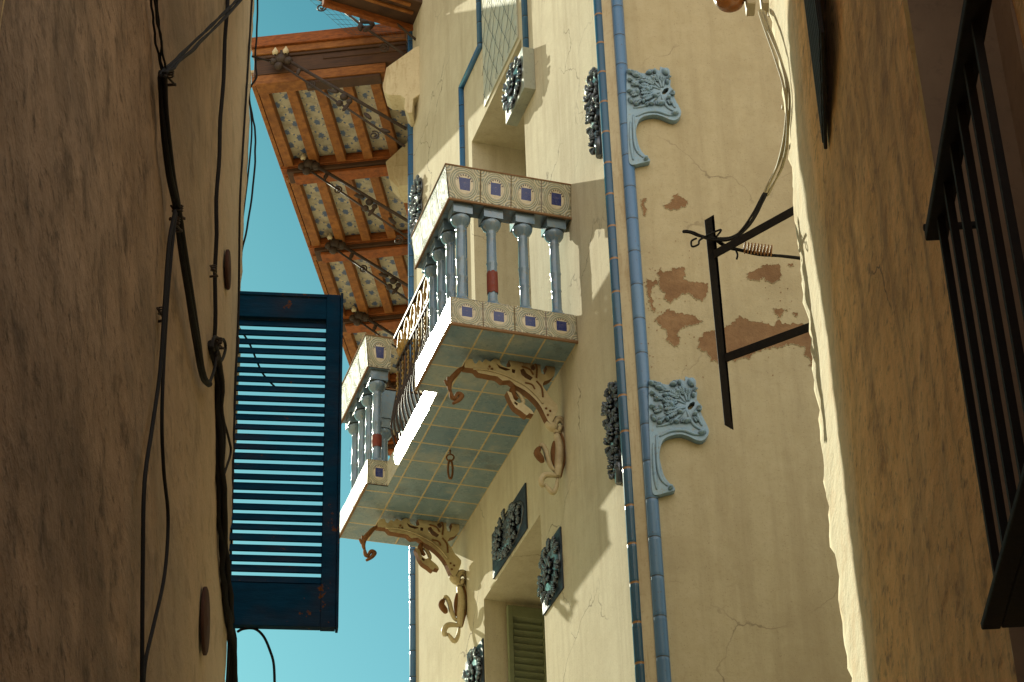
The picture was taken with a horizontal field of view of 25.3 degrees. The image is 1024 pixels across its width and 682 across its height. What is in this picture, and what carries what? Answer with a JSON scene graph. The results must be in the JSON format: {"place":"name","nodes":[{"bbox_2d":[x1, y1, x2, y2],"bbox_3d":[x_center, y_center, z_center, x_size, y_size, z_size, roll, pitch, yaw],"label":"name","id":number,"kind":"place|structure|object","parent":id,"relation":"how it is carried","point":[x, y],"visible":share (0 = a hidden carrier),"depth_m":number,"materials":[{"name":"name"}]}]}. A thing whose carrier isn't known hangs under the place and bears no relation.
{"place":"outdoors","nodes":[
{"label":"outdoors","id":0,"kind":"place"},
{"bbox_2d":[225,0,409,681],"label":"sky","id":1,"kind":"structure","parent":0,"point":[371,642],"materials":[{"name":"blue"}]},
{"bbox_2d":[251,0,851,681],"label":"corner building","id":2,"kind":"structure","parent":0,"point":[499,206],"depth_m":14.97,"materials":[{"name":"paint"}]},
{"bbox_2d":[760,0,769,16],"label":"junction box","id":3,"kind":"object","parent":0,"point":[764,5],"visible":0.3,"depth_m":11.48,"materials":[{"name":"beige plastic"}]},
{"bbox_2d":[714,0,755,15],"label":"wall lamp","id":4,"kind":"object","parent":3,"relation":"attached to","point":[728,6],"visible":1,"depth_m":11.49,"materials":[{"name":"orange glass"}]},
{"label":"ground","id":5,"kind":"structure","parent":0,"visible":0},
{"bbox_2d":[0,0,342,681],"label":"building","id":6,"kind":"structure","parent":5,"relation":"on","point":[85,207],"depth_m":5.98,"materials":[{"name":"brown paint"}]},
{"bbox_2d":[150,0,165,69],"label":"cable","id":7,"kind":"object","parent":6,"relation":"attached to","point":[157,19],"visible":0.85,"depth_m":6.37,"materials":[{"name":"black rubber"}]},
{"bbox_2d":[140,209,176,681],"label":"cable","id":8,"kind":"object","parent":6,"relation":"attached to","point":[143,502],"visible":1,"depth_m":6.09,"materials":[{"name":"black rubber"}]},
{"bbox_2d":[156,306,161,322],"bbox_3d":[-1.013,-0.077,6.579,0.029,0.031,0.075,-2,-33,0],"label":"cable clamp","id":9,"kind":"object","parent":6,"relation":"attached to","point":[159,311],"visible":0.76,"depth_m":6.56,"materials":[{"name":"metal"}]},
{"bbox_2d":[144,213,177,681],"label":"cable","id":10,"kind":"object","parent":6,"relation":"attached to","point":[150,638],"visible":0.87,"depth_m":6.48,"materials":[{"name":"black rubber"}]},
{"bbox_2d":[167,70,176,85],"bbox_3d":[-1.007,-0.769,6.654,0.051,0.030,0.075,-2,-33,0],"label":"cable clamp","id":11,"kind":"object","parent":6,"relation":"attached to","point":[172,83],"visible":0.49,"depth_m":6.66,"materials":[{"name":"metal"}]},
{"bbox_2d":[169,217,182,231],"bbox_3d":[-1.021,-0.354,6.904,0.042,0.031,0.075,-2,-33,0],"label":"cable clamp","id":12,"kind":"object","parent":6,"relation":"attached to","point":[179,229],"visible":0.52,"depth_m":6.90,"materials":[{"name":"metal"}]},
{"bbox_2d":[169,204,185,220],"bbox_3d":[-1.017,-0.391,6.905,0.051,0.030,0.075,-2,-33,0],"label":"cable clamp","id":13,"kind":"object","parent":6,"relation":"attached to","point":[181,210],"visible":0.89,"depth_m":6.89,"materials":[{"name":"metal"}]},
{"bbox_2d":[157,70,212,386],"bbox_3d":[-1.021,-0.260,7.175,0.030,0.162,1.732,0,-33,-3],"label":"cable","id":14,"kind":"object","parent":6,"relation":"attached to","point":[167,150],"visible":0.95,"depth_m":6.96,"materials":[{"name":"black rubber"}]},
{"bbox_2d":[158,0,241,77],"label":"cable","id":15,"kind":"object","parent":6,"relation":"attached to","point":[171,66],"visible":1,"depth_m":7.33,"materials":[{"name":"black rubber"}]},
{"bbox_2d":[209,264,218,277],"bbox_3d":[-1.087,-0.256,8.296,0.033,0.031,0.075,-2,-33,0],"label":"cable clamp","id":16,"kind":"object","parent":6,"relation":"attached to","point":[213,267],"visible":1,"depth_m":8.29,"materials":[{"name":"metal"}]},
{"bbox_2d":[209,335,226,381],"bbox_3d":[-1.069,0.086,8.293,0.012,0.509,0.539,0,-33,-3],"label":"cable","id":17,"kind":"object","parent":6,"relation":"attached to","point":[216,357],"visible":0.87,"depth_m":8.21,"materials":[{"name":"black rubber"}]},
{"bbox_2d":[215,337,224,349],"bbox_3d":[-1.077,0.008,8.319,0.051,0.030,0.075,-2,-33,0],"label":"cable clamp","id":18,"kind":"object","parent":6,"relation":"attached to","point":[220,342],"visible":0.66,"depth_m":8.30,"materials":[{"name":"metal"}]},
{"bbox_2d":[213,0,229,340],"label":"cable","id":19,"kind":"object","parent":6,"relation":"attached to","point":[216,215],"visible":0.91,"depth_m":8.52,"materials":[{"name":"black rubber"}]},
{"bbox_2d":[207,340,237,681],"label":"cable","id":20,"kind":"object","parent":6,"relation":"attached to","point":[224,555],"visible":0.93,"depth_m":8.57,"materials":[{"name":"black rubber"}]},
{"bbox_2d":[225,422,231,473],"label":"cable","id":21,"kind":"object","parent":6,"relation":"attached to","point":[230,452],"visible":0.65,"depth_m":8.89,"materials":[{"name":"black rubber"}]},
{"bbox_2d":[226,0,252,681],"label":"cable","id":22,"kind":"object","parent":6,"relation":"attached to","point":[238,303],"visible":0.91,"depth_m":9.66,"materials":[{"name":"black rubber"}]},
{"bbox_2d":[244,102,252,211],"bbox_3d":[-1.191,-0.820,10.277,0.036,0.937,0.008,2,-33,-6],"label":"cable","id":23,"kind":"object","parent":6,"relation":"attached to","point":[249,153],"visible":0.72,"depth_m":10.29,"materials":[{"name":"black rubber"}]},
{"bbox_2d":[242,0,257,251],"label":"cable","id":24,"kind":"object","parent":6,"relation":"attached to","point":[255,79],"visible":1,"depth_m":10.35,"materials":[{"name":"black rubber"}]},
{"bbox_2d":[237,628,275,681],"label":"cable","id":25,"kind":"object","parent":6,"relation":"attached to","point":[268,647],"visible":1,"depth_m":8.94,"materials":[{"name":"black rubber"}]},
{"bbox_2d":[240,328,274,385],"bbox_3d":[-1.098,0.065,9.795,0.179,0.313,0.009,2,-33,-6],"label":"cable","id":26,"kind":"object","parent":6,"relation":"attached to","point":[263,374],"visible":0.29,"depth_m":9.77,"materials":[{"name":"black rubber"}]},
{"bbox_2d":[252,55,270,61],"bbox_3d":[-1.162,-1.309,10.584,0.091,0.023,0.012,6,-34,-11],"label":"wall spike","id":27,"kind":"object","parent":6,"relation":"attached to","point":[264,59],"depth_m":10.58,"materials":[{"name":"metal"}]},
{"bbox_2d":[769,0,1023,681],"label":"building","id":28,"kind":"structure","parent":5,"relation":"on","point":[906,145],"depth_m":6.84,"materials":[{"name":"beige paint"}]},
{"bbox_2d":[704,207,808,429],"bbox_3d":[1.181,-0.182,10.371,0.589,1.181,0.066,-22,-38,28],"label":"bracket post","id":29,"kind":"object","parent":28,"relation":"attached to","point":[714,252],"visible":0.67,"depth_m":10.46,"materials":[{"name":"black metal"}]},
{"bbox_2d":[690,229,721,247],"bbox_3d":[0.909,-0.482,10.686,0.156,0.102,0.010,-2,-33,0],"label":"cable","id":30,"kind":"object","parent":29,"relation":"attached to","point":[707,235],"visible":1,"depth_m":10.69,"materials":[{"name":"black rubber"}]},
{"bbox_2d":[682,192,766,241],"bbox_3d":[1.005,-0.582,10.755,0.419,0.284,0.019,-2,-33,0],"label":"cable","id":31,"kind":"object","parent":29,"relation":"attached to","point":[752,217],"visible":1,"depth_m":10.71,"materials":[{"name":"black rubber"}]},
{"bbox_2d":[715,241,799,259],"bbox_3d":[1.176,-0.429,10.676,0.468,0.157,0.016,-2,-33,0],"label":"cable","id":32,"kind":"object","parent":29,"relation":"attached to","point":[773,255],"visible":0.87,"depth_m":10.65,"materials":[{"name":"black rubber"}]},
{"bbox_2d":[743,242,772,256],"bbox_3d":[1.149,-0.428,10.664,0.139,0.083,0.052,-2,-33,0],"label":"cable coil","id":33,"kind":"object","parent":32,"relation":"attached to","point":[767,252],"visible":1,"depth_m":10.65,"materials":[{"name":"beige metal"}]},
{"bbox_2d":[758,9,790,196],"bbox_3d":[1.240,-1.238,10.824,0.096,0.932,0.633,1,-33,-4],"label":"cable","id":34,"kind":"object","parent":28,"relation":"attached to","point":[785,139],"visible":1,"depth_m":10.63,"materials":[{"name":"rubber"}]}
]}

